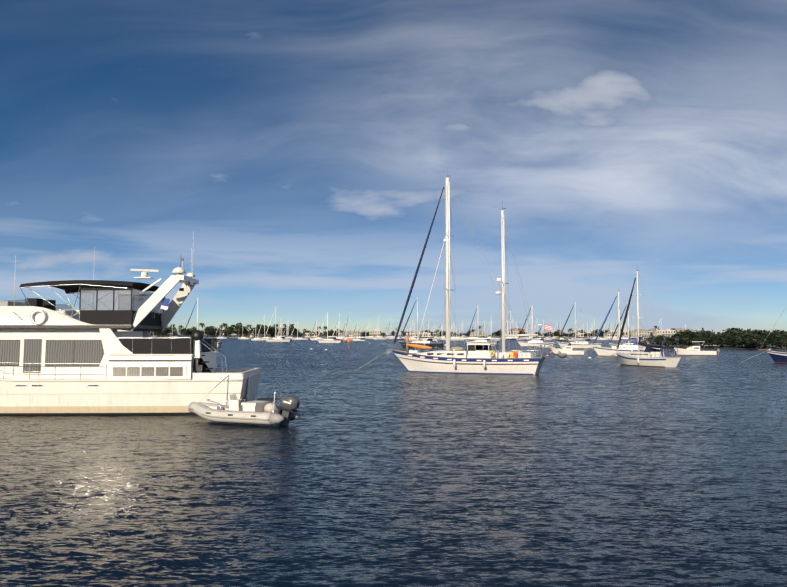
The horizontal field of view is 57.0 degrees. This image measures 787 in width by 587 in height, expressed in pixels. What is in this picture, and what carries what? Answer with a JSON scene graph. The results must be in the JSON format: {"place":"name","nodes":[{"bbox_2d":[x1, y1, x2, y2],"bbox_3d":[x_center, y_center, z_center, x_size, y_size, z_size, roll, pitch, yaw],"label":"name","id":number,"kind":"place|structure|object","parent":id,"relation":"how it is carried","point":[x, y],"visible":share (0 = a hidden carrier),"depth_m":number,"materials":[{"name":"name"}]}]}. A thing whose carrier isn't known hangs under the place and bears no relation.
{"place":"outdoors","nodes":[
{"label":"outdoors","id":0,"kind":"place"},
{"bbox_2d":[0,335,786,586],"bbox_3d":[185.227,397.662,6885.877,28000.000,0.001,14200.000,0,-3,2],"label":"sea water","id":1,"kind":"structure","parent":0,"point":[386,470],"depth_m":16.56,"materials":[{"name":"blue liquid"}]},
{"bbox_2d":[0,231,280,414],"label":"motor yacht","id":2,"kind":"object","parent":1,"relation":"on","point":[101,351],"visible":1,"depth_m":30.39,"materials":[{"name":"white plastic"}]},
{"bbox_2d":[182,298,221,346],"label":"sailboat","id":3,"kind":"object","parent":1,"relation":"on","point":[219,344],"visible":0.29,"depth_m":202.51,"materials":[{"name":"white metal"}]},
{"bbox_2d":[188,392,300,425],"bbox_3d":[-5.719,4.504,27.629,4.770,1.675,1.779,-1,-4,22],"label":"inflatable dinghy","id":4,"kind":"object","parent":1,"relation":"on","point":[244,412],"visible":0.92,"depth_m":26.98,"materials":[{"name":"rubber"}]},
{"bbox_2d":[197,375,228,402],"bbox_3d":[-7.336,3.899,29.294,0.038,1.084,2.217,-1,-4,23],"label":"rope","id":5,"kind":"object","parent":4,"relation":"attached to","point":[212,389],"visible":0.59,"depth_m":29.30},
{"bbox_2d":[250,332,262,340],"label":"sailboat","id":6,"kind":"object","parent":1,"relation":"on","point":[256,339],"visible":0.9,"depth_m":434.05,"materials":[{"name":"white"}]},
{"bbox_2d":[257,321,271,339],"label":"sailboat","id":7,"kind":"object","parent":1,"relation":"on","point":[264,333],"visible":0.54,"depth_m":466.09,"materials":[{"name":"white plastic"}]},
{"bbox_2d":[264,310,291,341],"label":"sailboat","id":8,"kind":"object","parent":1,"relation":"on","point":[281,339],"visible":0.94,"depth_m":354.67,"materials":[{"name":"white plastic"}]},
{"bbox_2d":[274,317,289,338],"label":"sailboat","id":9,"kind":"object","parent":1,"relation":"on","point":[280,329],"visible":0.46,"depth_m":444.72,"materials":[{"name":"metal"}]},
{"bbox_2d":[290,324,308,339],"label":"sailboat","id":10,"kind":"object","parent":1,"relation":"on","point":[297,338],"visible":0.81,"depth_m":508.16,"materials":[{"name":"white plastic"}]},
{"bbox_2d":[310,320,323,339],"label":"sailboat","id":11,"kind":"object","parent":1,"relation":"on","point":[316,338],"visible":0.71,"depth_m":450.58,"materials":[{"name":"white plastic"}]},
{"bbox_2d":[317,312,342,342],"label":"sailboat","id":12,"kind":"object","parent":1,"relation":"on","point":[332,340],"visible":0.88,"depth_m":300.78,"materials":[{"name":"white plastic"}]},
{"bbox_2d":[333,321,341,339],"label":"sailboat","id":13,"kind":"object","parent":1,"relation":"on","point":[338,332],"visible":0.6,"depth_m":448.65,"materials":[{"name":"white"}]},
{"bbox_2d":[333,313,348,337],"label":"sailboat","id":14,"kind":"object","parent":1,"relation":"on","point":[339,328],"visible":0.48,"depth_m":487.50,"materials":[{"name":"metal"}]},
{"bbox_2d":[341,325,352,340],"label":"sailboat","id":15,"kind":"object","parent":1,"relation":"on","point":[344,339],"visible":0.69,"depth_m":439.87,"materials":[{"name":"white plastic"}]},
{"bbox_2d":[344,312,357,338],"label":"sailboat","id":16,"kind":"object","parent":1,"relation":"on","point":[349,329],"visible":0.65,"depth_m":465.89,"materials":[{"name":"white metal"}]},
{"bbox_2d":[375,317,385,339],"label":"sailboat","id":17,"kind":"object","parent":1,"relation":"on","point":[380,338],"visible":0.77,"depth_m":536.37,"materials":[{"name":"white plastic"}]},
{"bbox_2d":[409,321,419,340],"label":"sailboat","id":18,"kind":"object","parent":1,"relation":"on","point":[411,339],"visible":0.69,"depth_m":421.81,"materials":[{"name":"white"}]},
{"bbox_2d":[391,295,444,347],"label":"sailboat","id":19,"kind":"object","parent":1,"relation":"on","point":[428,343],"visible":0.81,"depth_m":193.19,"materials":[{"name":"white plastic"}]},
{"bbox_2d":[355,177,566,374],"bbox_3d":[5.423,-1.844,65.025,19.340,19.400,4.248,-1,-4,22],"label":"sailboat","id":20,"kind":"object","parent":1,"relation":"on","point":[475,358],"visible":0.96,"depth_m":63.40,"materials":[{"name":"white plastic"}]},
{"bbox_2d":[465,309,498,345],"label":"sailboat","id":21,"kind":"object","parent":1,"relation":"on","point":[485,341],"visible":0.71,"depth_m":229.41,"materials":[{"name":"white plastic"}]},
{"bbox_2d":[505,320,515,339],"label":"sailboat","id":22,"kind":"object","parent":1,"relation":"on","point":[507,333],"visible":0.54,"depth_m":484.16,"materials":[{"name":"white plastic"}]},
{"bbox_2d":[505,311,522,339],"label":"sailboat","id":23,"kind":"object","parent":1,"relation":"on","point":[510,330],"visible":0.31,"depth_m":514.57,"materials":[{"name":"white metal"}]},
{"bbox_2d":[518,307,553,345],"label":"sailboat","id":24,"kind":"object","parent":1,"relation":"on","point":[535,342],"visible":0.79,"depth_m":213.17,"materials":[{"name":"white plastic"}]},
{"bbox_2d":[533,318,545,340],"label":"sailboat","id":25,"kind":"object","parent":1,"relation":"on","point":[538,336],"visible":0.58,"depth_m":418.55,"materials":[{"name":"white"}]},
{"bbox_2d":[538,320,552,338],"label":"sailboat","id":26,"kind":"object","parent":1,"relation":"on","point":[543,331],"visible":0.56,"depth_m":537.98,"materials":[{"name":"white metal"}]},
{"bbox_2d":[555,325,567,340],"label":"sailboat","id":27,"kind":"object","parent":1,"relation":"on","point":[561,339],"visible":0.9,"depth_m":408.33,"materials":[{"name":"white plastic"}]},
{"bbox_2d":[556,343,586,354],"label":"white motorboat","id":28,"kind":"object","parent":1,"relation":"on","point":[567,350],"visible":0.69,"depth_m":119.26,"materials":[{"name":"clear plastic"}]},
{"bbox_2d":[568,327,585,340],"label":"sailboat","id":29,"kind":"object","parent":1,"relation":"on","point":[577,339],"visible":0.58,"depth_m":425.50,"materials":[{"name":"plastic"}]},
{"bbox_2d":[557,302,601,348],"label":"sailboat","id":30,"kind":"object","parent":1,"relation":"on","point":[581,344],"visible":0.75,"depth_m":179.98,"materials":[{"name":"white plastic"}]},
{"bbox_2d":[576,292,654,355],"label":"sailboat","id":31,"kind":"object","parent":1,"relation":"on","point":[603,351],"visible":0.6,"depth_m":114.38,"materials":[{"name":"white plastic"}]},
{"bbox_2d":[609,305,654,348],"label":"sailboat","id":32,"kind":"object","parent":1,"relation":"on","point":[628,343],"visible":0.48,"depth_m":149.24,"materials":[{"name":"white plastic"}]},
{"bbox_2d":[600,271,680,366],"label":"sloop","id":33,"kind":"object","parent":1,"relation":"on","point":[649,356],"visible":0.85,"depth_m":77.68,"materials":[{"name":"white plastic"}]},
{"bbox_2d":[674,341,719,355],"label":"motorboat","id":34,"kind":"object","parent":1,"relation":"on","point":[694,349],"visible":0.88,"depth_m":117.87,"materials":[{"name":"white plastic"}]},
{"bbox_2d":[742,306,786,362],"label":"sailboat","id":35,"kind":"object","parent":1,"relation":"on","point":[778,357],"visible":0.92,"depth_m":87.02,"materials":[{"name":"blue plastic"}]},
{"bbox_2d":[0,0,786,334],"label":"sky","id":36,"kind":"structure","parent":0,"point":[308,149],"materials":[{"name":"blue"}]},
{"bbox_2d":[663,346,786,349],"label":"island ground","id":37,"kind":"structure","parent":0,"point":[733,347],"depth_m":182.79,"materials":[{"name":"green plant"}]},
{"bbox_2d":[645,339,659,344],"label":"mangrove tree","id":38,"kind":"object","parent":37,"relation":"on","point":[650,342],"visible":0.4,"depth_m":189.73,"materials":[{"name":"green plant"}]},
{"bbox_2d":[653,335,667,345],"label":"mangrove tree","id":39,"kind":"object","parent":37,"relation":"on","point":[660,341],"visible":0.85,"depth_m":187.62,"materials":[{"name":"green plant"}]},
{"bbox_2d":[663,337,675,347],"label":"mangrove tree","id":40,"kind":"object","parent":37,"relation":"on","point":[668,341],"visible":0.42,"depth_m":186.13,"materials":[{"name":"green plant"}]},
{"bbox_2d":[670,335,685,347],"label":"mangrove tree","id":41,"kind":"object","parent":37,"relation":"on","point":[675,341],"visible":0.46,"depth_m":185.09,"materials":[{"name":"green plant"}]},
{"bbox_2d":[669,330,696,347],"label":"mangrove tree","id":42,"kind":"object","parent":37,"relation":"on","point":[686,336],"visible":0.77,"depth_m":183.99,"materials":[{"name":"green plant"}]},
{"bbox_2d":[686,329,705,346],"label":"mangrove tree","id":43,"kind":"object","parent":37,"relation":"on","point":[697,333],"visible":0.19,"depth_m":184.79,"materials":[{"name":"green plant"}]},
{"bbox_2d":[688,336,706,345],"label":"mangrove tree","id":44,"kind":"object","parent":37,"relation":"on","point":[696,339],"visible":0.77,"depth_m":183.06,"materials":[{"name":"green plant"}]},
{"bbox_2d":[694,328,714,344],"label":"mangrove tree","id":45,"kind":"object","parent":37,"relation":"on","point":[704,331],"visible":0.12,"depth_m":199.16,"materials":[{"name":"green plant"}]},
{"bbox_2d":[699,332,710,346],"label":"mangrove tree","id":46,"kind":"object","parent":37,"relation":"on","point":[706,337],"visible":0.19,"depth_m":186.58,"materials":[{"name":"green plant"}]},
{"bbox_2d":[706,335,724,347],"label":"mangrove tree","id":47,"kind":"object","parent":37,"relation":"on","point":[714,341],"visible":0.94,"depth_m":181.57,"materials":[{"name":"green plant"}]},
{"bbox_2d":[720,334,731,346],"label":"mangrove tree","id":48,"kind":"object","parent":37,"relation":"on","point":[724,337],"visible":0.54,"depth_m":184.68,"materials":[{"name":"green plant"}]},
{"bbox_2d":[720,331,742,347],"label":"mangrove tree","id":49,"kind":"object","parent":37,"relation":"on","point":[733,343],"visible":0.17,"depth_m":183.75,"materials":[{"name":"green plant"}]},
{"bbox_2d":[729,329,747,347],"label":"mangrove tree","id":50,"kind":"object","parent":37,"relation":"on","point":[736,335],"visible":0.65,"depth_m":181.83,"materials":[{"name":"green plant"}]},
{"bbox_2d":[730,333,760,348],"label":"mangrove tree","id":51,"kind":"object","parent":37,"relation":"on","point":[745,341],"visible":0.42,"depth_m":174.31,"materials":[{"name":"green plant"}]},
{"bbox_2d":[736,333,765,347],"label":"mangrove tree","id":52,"kind":"object","parent":37,"relation":"on","point":[746,336],"visible":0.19,"depth_m":175.35,"materials":[{"name":"green plant"}]},
{"bbox_2d":[746,329,767,347],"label":"mangrove tree","id":53,"kind":"object","parent":37,"relation":"on","point":[757,332],"visible":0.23,"depth_m":181.88,"materials":[{"name":"green plant"}]},
{"bbox_2d":[746,335,771,348],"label":"mangrove tree","id":54,"kind":"object","parent":37,"relation":"on","point":[756,340],"visible":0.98,"depth_m":169.75,"materials":[{"name":"green plant"}]},
{"bbox_2d":[761,332,768,347],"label":"mangrove tree","id":55,"kind":"object","parent":37,"relation":"on","point":[764,335],"visible":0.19,"depth_m":176.22,"materials":[{"name":"green plant"}]},
{"bbox_2d":[761,332,778,347],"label":"mangrove tree","id":56,"kind":"object","parent":37,"relation":"on","point":[771,336],"visible":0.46,"depth_m":173.11,"materials":[{"name":"green plant"}]},
{"bbox_2d":[768,336,784,348],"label":"mangrove tree","id":57,"kind":"object","parent":37,"relation":"on","point":[771,345],"visible":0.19,"depth_m":171.61,"materials":[{"name":"green plant"}]},
{"bbox_2d":[769,333,786,348],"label":"mangrove tree","id":58,"kind":"object","parent":37,"relation":"on","point":[782,340],"visible":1,"depth_m":167.66,"materials":[{"name":"green plant"}]},
{"bbox_2d":[771,330,786,347],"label":"mangrove tree","id":59,"kind":"object","parent":37,"relation":"on","point":[776,332],"visible":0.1,"depth_m":179.81,"materials":[{"name":"green plant"}]},
{"bbox_3d":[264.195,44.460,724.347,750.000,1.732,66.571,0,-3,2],"label":"shore ground","id":60,"kind":"structure","parent":0,"visible":0},
{"bbox_2d":[305,333,319,336],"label":"house","id":61,"kind":"structure","parent":60,"relation":"on","point":[308,334],"depth_m":742.33,"materials":[{"name":"white concrete"}]},
{"bbox_2d":[320,331,330,335],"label":"trees","id":62,"kind":"object","parent":60,"relation":"on","point":[324,333],"visible":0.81,"depth_m":733.73,"materials":[{"name":"green plant"}]},
{"bbox_2d":[340,331,361,336],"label":"building","id":63,"kind":"structure","parent":60,"relation":"on","point":[354,333],"depth_m":719.63,"materials":[{"name":"white concrete"}]},
{"bbox_2d":[366,329,381,336],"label":"building","id":64,"kind":"structure","parent":60,"relation":"on","point":[378,332],"depth_m":740.72,"materials":[{"name":"white concrete"}]},
{"bbox_2d":[410,332,430,336],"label":"building","id":65,"kind":"structure","parent":60,"relation":"on","point":[426,334],"depth_m":717.13,"materials":[{"name":"beige concrete"}]},
{"bbox_2d":[470,331,487,336],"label":"building","id":66,"kind":"structure","parent":60,"relation":"on","point":[481,334],"depth_m":716.12,"materials":[{"name":"beige concrete"}]},
{"bbox_2d":[495,329,505,336],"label":"tree","id":67,"kind":"object","parent":60,"relation":"on","point":[499,332],"visible":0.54,"depth_m":724.61,"materials":[{"name":"green plant"}]},
{"bbox_2d":[508,328,525,336],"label":"building","id":68,"kind":"structure","parent":60,"relation":"on","point":[519,329],"depth_m":736.85,"materials":[{"name":"beige concrete"}]},
{"bbox_2d":[675,328,694,332],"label":"building","id":69,"kind":"structure","parent":60,"relation":"on","point":[679,329],"depth_m":711.38,"materials":[{"name":"beige concrete"}]},
{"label":"shore ground","id":70,"kind":"structure","parent":0,"visible":0},
{"bbox_2d":[603,331,617,337],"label":"building","id":71,"kind":"structure","parent":70,"relation":"on","point":[610,333],"depth_m":676.55,"materials":[{"name":"beige concrete"}]},
{"bbox_2d":[607,330,627,336],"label":"building","id":72,"kind":"structure","parent":70,"relation":"on","point":[625,331],"depth_m":712.09,"materials":[{"name":"beige concrete"}]},
{"bbox_2d":[631,329,649,337],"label":"building","id":73,"kind":"structure","parent":70,"relation":"on","point":[642,334],"depth_m":676.26,"materials":[{"name":"beige concrete"}]},
{"bbox_2d":[652,329,675,337],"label":"building","id":74,"kind":"structure","parent":70,"relation":"on","point":[667,332],"depth_m":675.33,"materials":[{"name":"beige concrete"}]},
{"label":"shore ground","id":75,"kind":"structure","parent":0,"visible":0},
{"bbox_2d":[162,332,177,336],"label":"house","id":76,"kind":"structure","parent":75,"relation":"on","point":[167,335],"depth_m":775.87,"materials":[{"name":"brown glass"}]},
{"bbox_2d":[177,327,188,335],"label":"tree","id":77,"kind":"object","parent":75,"relation":"on","point":[186,331],"visible":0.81,"depth_m":759.68,"materials":[{"name":"green plant"}]},
{"bbox_2d":[203,328,213,336],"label":"tree","id":78,"kind":"object","parent":75,"relation":"on","point":[208,331],"visible":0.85,"depth_m":759.89,"materials":[{"name":"green plant"}]},
{"bbox_2d":[212,327,223,336],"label":"tree","id":79,"kind":"object","parent":75,"relation":"on","point":[215,330],"visible":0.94,"depth_m":762.29,"materials":[{"name":"green plant"}]},
{"bbox_2d":[230,325,248,336],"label":"tree","id":80,"kind":"object","parent":75,"relation":"on","point":[243,330],"visible":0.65,"depth_m":766.35,"materials":[{"name":"green plant"}]},
{"bbox_2d":[242,331,251,336],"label":"house","id":81,"kind":"structure","parent":75,"relation":"on","point":[245,335],"depth_m":773.80,"materials":[{"name":"beige glass"}]},
{"bbox_2d":[266,325,274,336],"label":"tree","id":82,"kind":"object","parent":75,"relation":"on","point":[271,329],"visible":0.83,"depth_m":758.82,"materials":[{"name":"green plant"}]},
{"bbox_2d":[288,326,299,334],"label":"tree","id":83,"kind":"object","parent":75,"relation":"on","point":[291,329],"visible":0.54,"depth_m":769.10,"materials":[{"name":"green plant"}]}
]}

